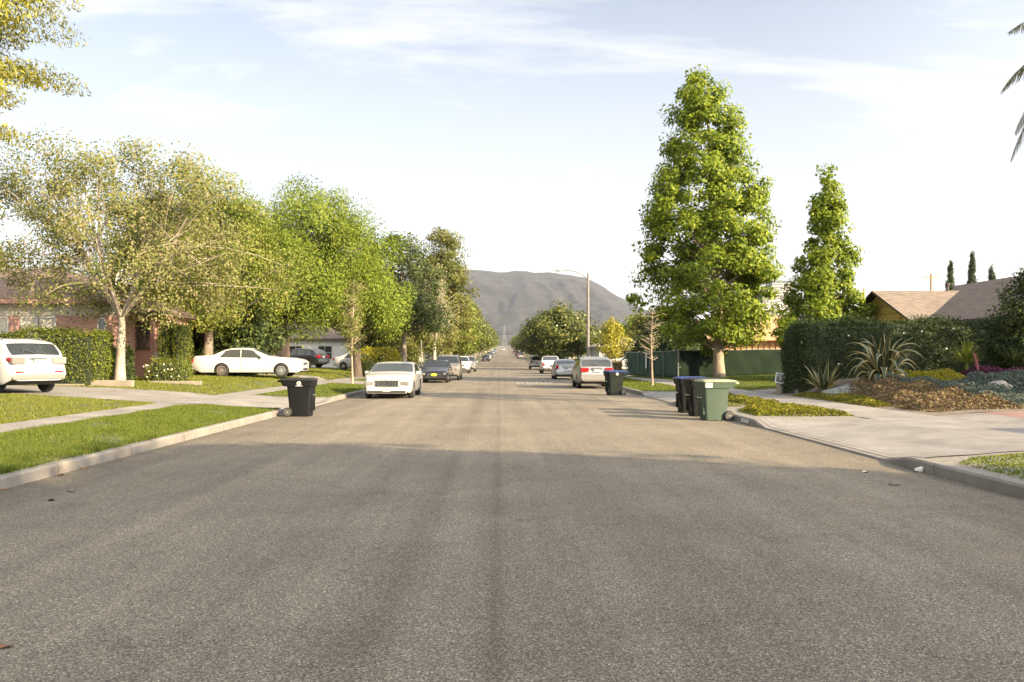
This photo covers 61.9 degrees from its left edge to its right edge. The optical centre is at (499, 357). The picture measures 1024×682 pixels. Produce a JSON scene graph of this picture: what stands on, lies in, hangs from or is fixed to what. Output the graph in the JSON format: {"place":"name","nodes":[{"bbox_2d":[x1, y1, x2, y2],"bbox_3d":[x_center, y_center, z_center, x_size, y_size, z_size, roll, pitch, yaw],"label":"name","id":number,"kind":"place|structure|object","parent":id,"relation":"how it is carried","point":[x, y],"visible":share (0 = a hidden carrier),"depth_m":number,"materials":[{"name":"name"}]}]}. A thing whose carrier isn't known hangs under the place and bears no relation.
{"place":"outdoors","nodes":[
{"label":"outdoors","id":0,"kind":"place"},
{"bbox_2d":[0,385,241,402],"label":"driveway","id":1,"kind":"structure","parent":0,"point":[154,396],"depth_m":28.20,"materials":[{"name":"concrete"}]},
{"bbox_2d":[0,337,65,391],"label":"parked car","id":2,"kind":"object","parent":1,"relation":"on","point":[40,363],"visible":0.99,"depth_m":25.68,"materials":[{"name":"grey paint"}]},
{"bbox_2d":[0,346,496,423],"bbox_3d":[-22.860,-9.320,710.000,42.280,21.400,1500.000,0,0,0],"label":"front lawn","id":3,"kind":"structure","parent":0,"point":[261,384],"depth_m":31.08,"materials":[{"name":"green plant"}]},
{"bbox_2d":[0,0,91,149],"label":"feathery tree","id":4,"kind":"object","parent":3,"relation":"on","point":[5,19],"visible":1,"depth_m":17.44,"materials":[{"name":"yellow plant"}]},
{"bbox_2d":[0,323,115,384],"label":"hedge","id":5,"kind":"object","parent":3,"relation":"on","point":[89,356],"visible":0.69,"depth_m":31.40,"materials":[{"name":"green plant"}]},
{"bbox_2d":[0,256,197,377],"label":"brick house","id":6,"kind":"structure","parent":3,"relation":"on","point":[145,346],"depth_m":36.19,"materials":[{"name":"brown"}]},
{"bbox_2d":[0,316,8,333],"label":"window","id":7,"kind":"structure","parent":6,"relation":"in","point":[4,320],"depth_m":35.99,"materials":[{"name":"white glass"}]},
{"bbox_2d":[20,316,38,334],"bbox_3d":[-19.800,-1.000,35.975,0.740,1.440,0.090,0,0,0],"label":"window","id":8,"kind":"structure","parent":6,"relation":"in","point":[24,320],"depth_m":35.99,"materials":[{"name":"white glass"}]},
{"bbox_2d":[39,316,55,334],"bbox_3d":[-19.025,-1.000,35.975,0.690,1.440,0.090,0,0,0],"label":"window","id":9,"kind":"structure","parent":6,"relation":"in","point":[49,321],"depth_m":35.99,"materials":[{"name":"white glass"}]},
{"bbox_2d":[136,321,149,349],"bbox_3d":[-15.875,-0.975,38.175,0.690,1.290,0.090,0,0,0],"label":"porch window","id":10,"kind":"structure","parent":6,"relation":"in","point":[143,342],"depth_m":38.19,"materials":[{"name":"brown"}]},
{"bbox_2d":[90,380,133,386],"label":"garden wall","id":11,"kind":"structure","parent":3,"relation":"on","point":[120,383],"depth_m":31.40,"materials":[{"name":"concrete"}]},
{"bbox_2d":[111,340,137,379],"bbox_3d":[-14.879,0.151,33.736,1.044,1.698,1.270,0,0,0],"label":"shrub","id":12,"kind":"object","parent":3,"relation":"on","point":[129,353],"visible":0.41,"depth_m":33.64,"materials":[{"name":"green plant"}]},
{"bbox_2d":[0,122,304,379],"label":"crape myrtle tree","id":13,"kind":"object","parent":3,"relation":"on","point":[144,257],"visible":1,"depth_m":31.08,"materials":[{"name":"green plant"}]},
{"bbox_2d":[155,317,177,362],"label":"column hedge","id":14,"kind":"object","parent":3,"relation":"on","point":[165,347],"depth_m":36.11,"materials":[{"name":"green plant"}]},
{"bbox_2d":[143,355,192,380],"bbox_3d":[-13.470,0.502,34.846,2.046,1.256,1.338,0,0,0],"label":"rose shrub","id":15,"kind":"object","parent":3,"relation":"on","point":[172,370],"visible":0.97,"depth_m":34.52,"materials":[{"name":"green plant"}]},
{"bbox_2d":[70,191,273,315],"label":"weeping tree","id":16,"kind":"object","parent":3,"relation":"on","point":[114,260],"visible":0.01,"depth_m":47.19,"materials":[{"name":"green plant"}]},
{"bbox_2d":[148,381,201,384],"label":"garden wall","id":17,"kind":"structure","parent":3,"relation":"on","point":[189,382],"depth_m":34.00,"materials":[{"name":"concrete"}]},
{"bbox_2d":[170,320,194,379],"bbox_3d":[-13.500,-0.283,36.434,0.921,2.766,1.445,0,0,0],"label":"column hedge","id":18,"kind":"object","parent":3,"relation":"on","point":[182,344],"depth_m":36.04,"materials":[{"name":"green plant"}]},
{"bbox_2d":[103,159,317,375],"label":"leafy tree","id":19,"kind":"object","parent":3,"relation":"on","point":[240,210],"visible":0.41,"depth_m":41.96,"materials":[{"name":"green plant"}]},
{"bbox_2d":[188,269,294,374],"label":"bushy tree","id":20,"kind":"object","parent":3,"relation":"on","point":[258,340],"visible":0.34,"depth_m":44.46,"materials":[{"name":"green plant"}]},
{"bbox_2d":[191,348,308,376],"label":"parked car","id":21,"kind":"object","parent":3,"relation":"on","point":[232,361],"visible":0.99,"depth_m":41.96,"materials":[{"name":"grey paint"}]},
{"bbox_2d":[265,325,297,356],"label":"wooden house","id":22,"kind":"structure","parent":3,"relation":"on","point":[286,350],"depth_m":64.99,"materials":[{"name":"brown wood"}]},
{"bbox_2d":[219,172,391,373],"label":"weeping tree","id":23,"kind":"object","parent":3,"relation":"on","point":[297,236],"visible":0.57,"depth_m":50.25,"materials":[{"name":"green plant"}]},
{"bbox_2d":[290,348,329,367],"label":"parked car","id":24,"kind":"object","parent":3,"relation":"on","point":[317,358],"visible":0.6,"depth_m":72.89,"materials":[{"name":"black paint"}]},
{"bbox_2d":[287,320,350,367],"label":"white house","id":25,"kind":"structure","parent":3,"relation":"on","point":[330,344],"depth_m":82.00,"materials":[{"name":"white paint"}]},
{"bbox_2d":[317,346,331,359],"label":"window","id":26,"kind":"structure","parent":25,"relation":"in","point":[328,349],"depth_m":82.00,"materials":[{"name":"beige"}]},
{"bbox_2d":[333,353,350,369],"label":"parked car","id":27,"kind":"object","parent":3,"relation":"on","point":[342,362],"visible":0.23,"depth_m":69.63,"materials":[{"name":"grey paint"}]},
{"bbox_2d":[297,208,416,376],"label":"weeping tree","id":28,"kind":"object","parent":3,"relation":"on","point":[385,312],"visible":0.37,"depth_m":56.20,"materials":[{"name":"green plant"}]},
{"bbox_2d":[361,346,401,364],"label":"shrub row","id":29,"kind":"object","parent":3,"relation":"on","point":[384,354],"visible":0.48,"depth_m":67.68,"materials":[{"name":"green plant"}]},
{"bbox_2d":[345,321,445,362],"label":"bushy tree","id":30,"kind":"object","parent":3,"relation":"on","point":[413,350],"visible":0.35,"depth_m":82.79,"materials":[{"name":"plant"}]},
{"bbox_2d":[0,346,497,432],"bbox_3d":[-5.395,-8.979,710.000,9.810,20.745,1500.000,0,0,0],"label":"sidewalk","id":31,"kind":"structure","parent":0,"point":[48,421],"depth_m":21.41,"materials":[{"name":"concrete"}]},
{"bbox_2d":[361,358,374,376],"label":"shrub","id":32,"kind":"object","parent":31,"relation":"on","point":[367,366],"visible":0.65,"depth_m":60.17,"materials":[{"name":"green plant"}]},
{"bbox_2d":[0,346,499,473],"bbox_3d":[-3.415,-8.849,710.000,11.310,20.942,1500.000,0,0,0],"label":"grass verge","id":33,"kind":"object","parent":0,"point":[115,438],"depth_m":15.88,"materials":[{"name":"green plant"}]},
{"bbox_2d":[334,279,370,383],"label":"young tree","id":34,"kind":"object","parent":33,"relation":"on","point":[352,303],"visible":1,"depth_m":46.70,"materials":[{"name":"green plant"}]},
{"bbox_2d":[338,231,456,361],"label":"street tree","id":35,"kind":"object","parent":33,"relation":"on","point":[426,316],"visible":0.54,"depth_m":72.91,"materials":[{"name":"green plant"}]},
{"bbox_2d":[413,301,465,359],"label":"street tree","id":36,"kind":"object","parent":33,"relation":"on","point":[450,343],"visible":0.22,"depth_m":103.52,"materials":[{"name":"green plant"}]},
{"bbox_2d":[417,259,467,359],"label":"street tree","id":37,"kind":"object","parent":33,"relation":"on","point":[436,336],"visible":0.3,"depth_m":97.86,"materials":[{"name":"green plant"}]},
{"bbox_2d":[408,226,479,354],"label":"street tree","id":38,"kind":"object","parent":33,"relation":"on","point":[456,271],"visible":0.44,"depth_m":110.63,"materials":[{"name":"green plant"}]},
{"bbox_2d":[443,290,481,354],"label":"street tree","id":39,"kind":"object","parent":33,"relation":"on","point":[474,332],"visible":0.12,"depth_m":127.81,"materials":[{"name":"green plant"}]},
{"bbox_2d":[452,324,488,355],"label":"street tree","id":40,"kind":"object","parent":33,"relation":"on","point":[465,348],"visible":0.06,"depth_m":142.44,"materials":[{"name":"green plant"}]},
{"bbox_2d":[452,317,495,355],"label":"street tree","id":41,"kind":"object","parent":33,"relation":"on","point":[490,342],"visible":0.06,"depth_m":160.62,"materials":[{"name":"green plant"}]},
{"bbox_2d":[460,322,501,355],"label":"street tree","id":42,"kind":"object","parent":33,"relation":"on","point":[485,346],"visible":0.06,"depth_m":182.11,"materials":[{"name":"green plant"}]},
{"bbox_2d":[196,395,327,408],"bbox_3d":[-7.711,1.495,28.200,2.719,0.224,7.427,0,0,0],"label":"driveway apron","id":43,"kind":"object","parent":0,"point":[262,401],"visible":0.7,"depth_m":28.02,"materials":[{"name":"concrete"}]},
{"bbox_2d":[287,270,651,345],"bbox_3d":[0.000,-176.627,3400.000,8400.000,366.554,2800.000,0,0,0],"label":"mountains","id":44,"kind":"structure","parent":0,"point":[510,299],"depth_m":3046.12,"materials":[{"name":"grey stone"}]},
{"bbox_2d":[0,346,1023,681],"bbox_3d":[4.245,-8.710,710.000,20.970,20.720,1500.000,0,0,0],"label":"road","id":45,"kind":"structure","parent":0,"point":[492,520],"depth_m":7.14,"materials":[{"name":"grey asphalt"}]},
{"bbox_2d":[0,358,481,489],"bbox_3d":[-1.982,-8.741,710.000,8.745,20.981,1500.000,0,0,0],"label":"kerb","id":46,"kind":"structure","parent":45,"relation":"on","point":[25,475],"depth_m":14.12,"materials":[{"name":"concrete"}]},
{"bbox_2d":[277,378,317,416],"bbox_3d":[-5.649,1.113,23.900,1.038,1.075,0.720,0,0,0],"label":"wheelie bin","id":47,"kind":"object","parent":45,"relation":"on","point":[301,395],"visible":1,"depth_m":23.62,"materials":[{"name":"black plastic"}]},
{"bbox_2d":[364,361,422,397],"bbox_3d":[-4.430,0.916,36.281,2.310,1.467,5.531,0,0,0],"label":"parked car","id":48,"kind":"object","parent":45,"relation":"on","point":[395,377],"visible":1,"depth_m":34.04,"materials":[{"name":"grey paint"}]},
{"bbox_2d":[419,360,451,382],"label":"parked car","id":49,"kind":"object","parent":45,"relation":"on","point":[436,369],"visible":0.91,"depth_m":54.97,"materials":[{"name":"black paint"}]},
{"bbox_2d":[436,354,462,379],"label":"parked car","id":50,"kind":"object","parent":45,"relation":"on","point":[456,363],"visible":0.52,"depth_m":61.76,"materials":[{"name":"brown paint"}]},
{"bbox_2d":[460,356,471,372],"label":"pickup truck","id":51,"kind":"object","parent":45,"relation":"on","point":[466,362],"visible":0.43,"depth_m":87.53,"materials":[{"name":"white paint"}]},
{"bbox_2d":[528,356,540,368],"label":"parked car","id":52,"kind":"object","parent":45,"relation":"on","point":[533,361],"visible":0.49,"depth_m":115.17,"materials":[{"name":"grey paint"}]},
{"bbox_2d":[538,356,557,373],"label":"pickup truck","id":53,"kind":"object","parent":45,"relation":"on","point":[545,362],"visible":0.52,"depth_m":85.72,"materials":[{"name":"grey paint"}]},
{"bbox_2d":[550,359,575,378],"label":"parked car","id":54,"kind":"object","parent":45,"relation":"on","point":[560,368],"visible":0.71,"depth_m":63.21,"materials":[{"name":"silver metal"}]},
{"bbox_2d":[570,356,613,387],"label":"parked car","id":55,"kind":"object","parent":45,"relation":"on","point":[587,370],"visible":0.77,"depth_m":44.47,"materials":[{"name":"silver metal"}]},
{"bbox_2d":[603,370,629,394],"bbox_3d":[5.116,1.113,37.224,1.038,1.075,0.720,0,0,-14],"label":"wheelie bin","id":56,"kind":"object","parent":45,"relation":"on","point":[613,382],"visible":1,"depth_m":36.94,"materials":[{"name":"black plastic"}]},
{"bbox_2d":[673,376,701,411],"bbox_3d":[5.779,1.113,25.507,1.038,1.075,0.720,0,0,-4],"label":"wheelie bin","id":57,"kind":"object","parent":45,"relation":"on","point":[680,392],"visible":0.29,"depth_m":25.26,"materials":[{"name":"black plastic"}]},
{"bbox_2d":[683,377,718,415],"bbox_3d":[5.759,1.113,24.009,1.038,1.075,0.720,0,0,-5],"label":"wheelie bin","id":58,"kind":"object","parent":45,"relation":"on","point":[691,398],"visible":0.27,"depth_m":23.75,"materials":[{"name":"black plastic"}]},
{"bbox_2d":[694,379,738,420],"bbox_3d":[5.718,1.113,22.414,1.038,1.075,0.720,0,0,-8],"label":"wheelie bin","id":59,"kind":"object","parent":45,"relation":"on","point":[712,397],"visible":1,"depth_m":22.13,"materials":[{"name":"green plastic"}]},
{"bbox_2d":[508,346,1023,498],"bbox_3d":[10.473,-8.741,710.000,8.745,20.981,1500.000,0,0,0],"label":"kerb","id":60,"kind":"structure","parent":45,"relation":"on","point":[1007,486],"depth_m":11.97,"materials":[{"name":"concrete"}]},
{"bbox_2d":[0,0,1023,324],"label":"sky","id":61,"kind":"structure","parent":0,"point":[528,130],"materials":[{"name":"blue"}]},
{"bbox_2d":[509,346,675,391],"bbox_3d":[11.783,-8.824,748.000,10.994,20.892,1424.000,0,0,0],"label":"grass verge","id":62,"kind":"object","parent":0,"point":[526,356],"depth_m":42.56,"materials":[{"name":"green plant"}]},
{"bbox_2d":[511,298,611,360],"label":"magnolia tree","id":63,"kind":"object","parent":62,"relation":"on","point":[559,332],"visible":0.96,"depth_m":109.55,"materials":[{"name":"green plant"}]},
{"bbox_2d":[555,269,589,356],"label":"street lamp","id":64,"kind":"object","parent":62,"relation":"on","point":[588,338],"visible":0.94,"depth_m":71.91,"materials":[{"name":"metal"}]},
{"bbox_2d":[639,307,663,385],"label":"young tree","id":65,"kind":"object","parent":62,"relation":"on","point":[651,341],"visible":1,"depth_m":43.01,"materials":[{"name":"beige plant"}]},
{"bbox_2d":[644,391,675,401],"bbox_3d":[7.497,1.522,33.250,2.482,0.172,7.927,0,0,0],"label":"driveway apron","id":66,"kind":"object","parent":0,"point":[669,396],"visible":0.27,"depth_m":35.55,"materials":[{"name":"concrete"}]},
{"bbox_2d":[571,358,775,391],"bbox_3d":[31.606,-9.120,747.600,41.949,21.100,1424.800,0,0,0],"label":"front lawn","id":67,"kind":"structure","parent":0,"point":[624,369],"depth_m":41.84,"materials":[{"name":"green plant"}]},
{"bbox_2d":[591,316,634,358],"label":"bushy tree","id":68,"kind":"object","parent":67,"relation":"on","point":[610,345],"visible":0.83,"depth_m":93.32,"materials":[{"name":"yellow plant"}]},
{"bbox_2d":[585,335,662,367],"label":"pale house","id":69,"kind":"structure","parent":67,"relation":"on","point":[593,353],"depth_m":100.86,"materials":[{"name":"white"}]},
{"bbox_2d":[617,313,644,337],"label":"bushy tree","id":70,"kind":"object","parent":67,"relation":"on","point":[626,325],"visible":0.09,"depth_m":127.22,"materials":[{"name":"green plant"}]},
{"bbox_2d":[622,312,650,339],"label":"bushy tree","id":71,"kind":"object","parent":67,"relation":"on","point":[640,318],"visible":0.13,"depth_m":101.95,"materials":[{"name":"green plant"}]},
{"bbox_2d":[619,304,706,365],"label":"bushy tree","id":72,"kind":"object","parent":67,"relation":"on","point":[666,345],"visible":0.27,"depth_m":67.63,"materials":[{"name":"green plant"}]},
{"bbox_2d":[625,64,785,377],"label":"sweetgum tree","id":73,"kind":"object","parent":67,"relation":"on","point":[744,268],"visible":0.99,"depth_m":52.40,"materials":[{"name":"green plant"}]},
{"bbox_2d":[679,349,783,376],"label":"construction fence","id":74,"kind":"object","parent":67,"relation":"on","point":[744,362],"visible":0.56,"depth_m":56.37,"materials":[{"name":"green fabric"}]},
{"bbox_2d":[693,315,780,349],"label":"timber house","id":75,"kind":"structure","parent":67,"relation":"on","point":[769,344],"depth_m":73.92,"materials":[{"name":"brown wood"}]},
{"bbox_2d":[770,163,879,347],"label":"sweetgum tree","id":76,"kind":"object","parent":67,"relation":"on","point":[820,287],"visible":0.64,"depth_m":45.30,"materials":[{"name":"green plant"}]},
{"bbox_2d":[510,346,932,418],"bbox_3d":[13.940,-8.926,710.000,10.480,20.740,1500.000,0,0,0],"label":"sidewalk","id":77,"kind":"structure","parent":0,"point":[860,411],"depth_m":26.26,"materials":[{"name":"concrete"}]},
{"bbox_2d":[626,350,679,377],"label":"construction fence","id":78,"kind":"object","parent":77,"relation":"on","point":[665,363],"visible":0.91,"depth_m":59.36,"materials":[{"name":"green fabric"}]},
{"bbox_2d":[652,396,1023,481],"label":"grass verge","id":79,"kind":"object","parent":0,"point":[955,460],"depth_m":13.20,"materials":[{"name":"green plant"}]},
{"bbox_2d":[728,392,780,404],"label":"ground cover","id":80,"kind":"object","parent":79,"relation":"on","point":[738,398],"visible":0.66,"depth_m":27.24,"materials":[{"name":"green plant"}]},
{"bbox_2d":[738,402,854,415],"bbox_3d":[7.623,1.383,23.099,2.282,0.254,4.221,0,0,0],"label":"ground cover","id":81,"kind":"object","parent":79,"relation":"on","point":[769,408],"visible":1,"depth_m":21.91,"materials":[{"name":"green plant"}]},
{"bbox_2d":[959,453,1023,478],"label":"ground cover","id":82,"kind":"object","parent":79,"relation":"on","point":[1016,471],"visible":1,"depth_m":11.77,"materials":[{"name":"green plant"}]},
{"bbox_2d":[758,418,1023,457],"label":"driveway apron","id":83,"kind":"object","parent":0,"point":[886,438],"visible":1,"depth_m":16.02,"materials":[{"name":"concrete"}]},
{"bbox_2d":[763,377,1023,414],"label":"garden soil","id":84,"kind":"structure","parent":0,"point":[845,381],"depth_m":24.00,"materials":[{"name":"brown soil"}]},
{"bbox_2d":[775,372,784,393],"bbox_3d":[10.837,1.047,32.987,0.395,0.920,0.328,0,0,12],"label":"yard sign","id":85,"kind":"object","parent":84,"relation":"on","point":[778,379],"visible":0.87,"depth_m":32.88,"materials":[{"name":"grey wood"}]},
{"bbox_2d":[803,359,842,390],"bbox_3d":[11.573,0.619,30.436,1.374,1.150,1.362,0,0,0],"label":"agave","id":86,"kind":"object","parent":84,"relation":"on","point":[821,381],"visible":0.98,"depth_m":30.26,"materials":[{"name":"green plant"}]},
{"bbox_2d":[820,384,859,396],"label":"ground cover","id":87,"kind":"object","parent":84,"relation":"on","point":[844,388],"visible":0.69,"depth_m":28.95,"materials":[{"name":"grey plant"}]},
{"bbox_2d":[789,391,893,406],"bbox_3d":[11.121,1.294,27.726,0.982,0.294,7.494,0,0,0],"label":"ground cover","id":88,"kind":"object","parent":84,"relation":"on","point":[864,399],"visible":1,"depth_m":26.98,"materials":[{"name":"green plant"}]},
{"bbox_2d":[845,328,922,380],"bbox_3d":[13.143,0.099,29.240,2.441,2.228,2.709,0,0,21],"label":"agave","id":89,"kind":"object","parent":84,"relation":"on","point":[881,361],"visible":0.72,"depth_m":29.03,"materials":[{"name":"green plant"}]},
{"bbox_2d":[778,313,1023,393],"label":"hedge","id":90,"kind":"object","parent":84,"relation":"on","point":[811,345],"visible":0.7,"depth_m":31.69,"materials":[{"name":"green plant"}]},
{"bbox_2d":[897,368,968,380],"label":"ground cover","id":91,"kind":"object","parent":84,"relation":"on","point":[942,374],"visible":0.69,"depth_m":28.87,"materials":[{"name":"green plant"}]},
{"bbox_2d":[844,374,1023,411],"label":"ground cover","id":92,"kind":"object","parent":84,"relation":"on","point":[896,393],"visible":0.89,"depth_m":24.26,"materials":[{"name":"orange plant"}]},
{"bbox_2d":[872,373,1023,405],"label":"ground cover","id":93,"kind":"object","parent":84,"relation":"on","point":[1017,394],"visible":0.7,"depth_m":24.89,"materials":[{"name":"blue plant"}]},
{"bbox_2d":[942,340,988,369],"bbox_3d":[16.694,-0.010,30.218,1.838,1.381,1.694,0,0,-25],"label":"yucca plant","id":94,"kind":"object","parent":84,"relation":"on","point":[966,359],"visible":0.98,"depth_m":30.21,"materials":[{"name":"green plant"}]},
{"bbox_2d":[958,369,1023,390],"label":"ground cover","id":95,"kind":"object","parent":84,"relation":"on","point":[1010,377],"visible":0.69,"depth_m":26.47,"materials":[{"name":"blue plant"}]},
{"bbox_2d":[958,365,1023,375],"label":"ground cover","id":96,"kind":"object","parent":84,"relation":"on","point":[989,369],"visible":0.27,"depth_m":29.25,"materials":[{"name":"purple plant"}]},
{"bbox_2d":[981,265,1023,367],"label":"bush","id":97,"kind":"object","parent":84,"relation":"on","point":[1011,309],"visible":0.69,"depth_m":31.34,"materials":[{"name":"green plant"}]},
{"bbox_2d":[992,344,1023,367],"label":"yucca plant","id":98,"kind":"object","parent":84,"relation":"on","point":[1012,360],"visible":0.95,"depth_m":30.51,"materials":[{"name":"green plant"}]},
{"bbox_2d":[1000,22,1023,162],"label":"palm tree","id":99,"kind":"object","parent":84,"relation":"on","point":[1007,86],"visible":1,"depth_m":23.84,"materials":[{"name":"green plant"}]},
{"bbox_2d":[864,413,1023,443],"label":"driveway","id":100,"kind":"structure","parent":0,"point":[1004,428],"depth_m":18.17,"materials":[{"name":"concrete"}]},
{"bbox_2d":[984,411,1023,417],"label":"driveway","id":101,"kind":"structure","parent":0,"point":[1019,414],"depth_m":20.02,"materials":[{"name":"pink concrete"}]},
{"bbox_3d":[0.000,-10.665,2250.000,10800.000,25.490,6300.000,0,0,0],"label":"ground","id":102,"kind":"structure","parent":0,"visible":0},
{"bbox_2d":[758,296,776,315],"bbox_3d":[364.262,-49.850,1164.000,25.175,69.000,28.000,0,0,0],"label":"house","id":103,"kind":"structure","parent":102,"relation":"on","point":[770,301],"depth_m":1150.00,"materials":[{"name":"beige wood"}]},
{"bbox_2d":[762,281,794,316],"bbox_3d":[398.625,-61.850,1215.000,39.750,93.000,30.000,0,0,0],"label":"house","id":104,"kind":"structure","parent":102,"relation":"on","point":[778,285],"depth_m":1200.00,"materials":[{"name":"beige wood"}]},
{"bbox_2d":[854,276,1022,323],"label":"gabled house","id":105,"kind":"structure","parent":102,"relation":"on","point":[973,301],"depth_m":42.55,"materials":[{"name":"beige"}]},
{"bbox_2d":[944,259,955,290],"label":"cypress tree","id":106,"kind":"object","parent":102,"relation":"on","point":[951,278],"visible":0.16,"depth_m":94.92,"materials":[{"name":"green plant"}]},
{"bbox_2d":[966,250,978,283],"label":"cypress tree","id":107,"kind":"object","parent":102,"relation":"on","point":[971,272],"visible":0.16,"depth_m":94.93,"materials":[{"name":"green plant"}]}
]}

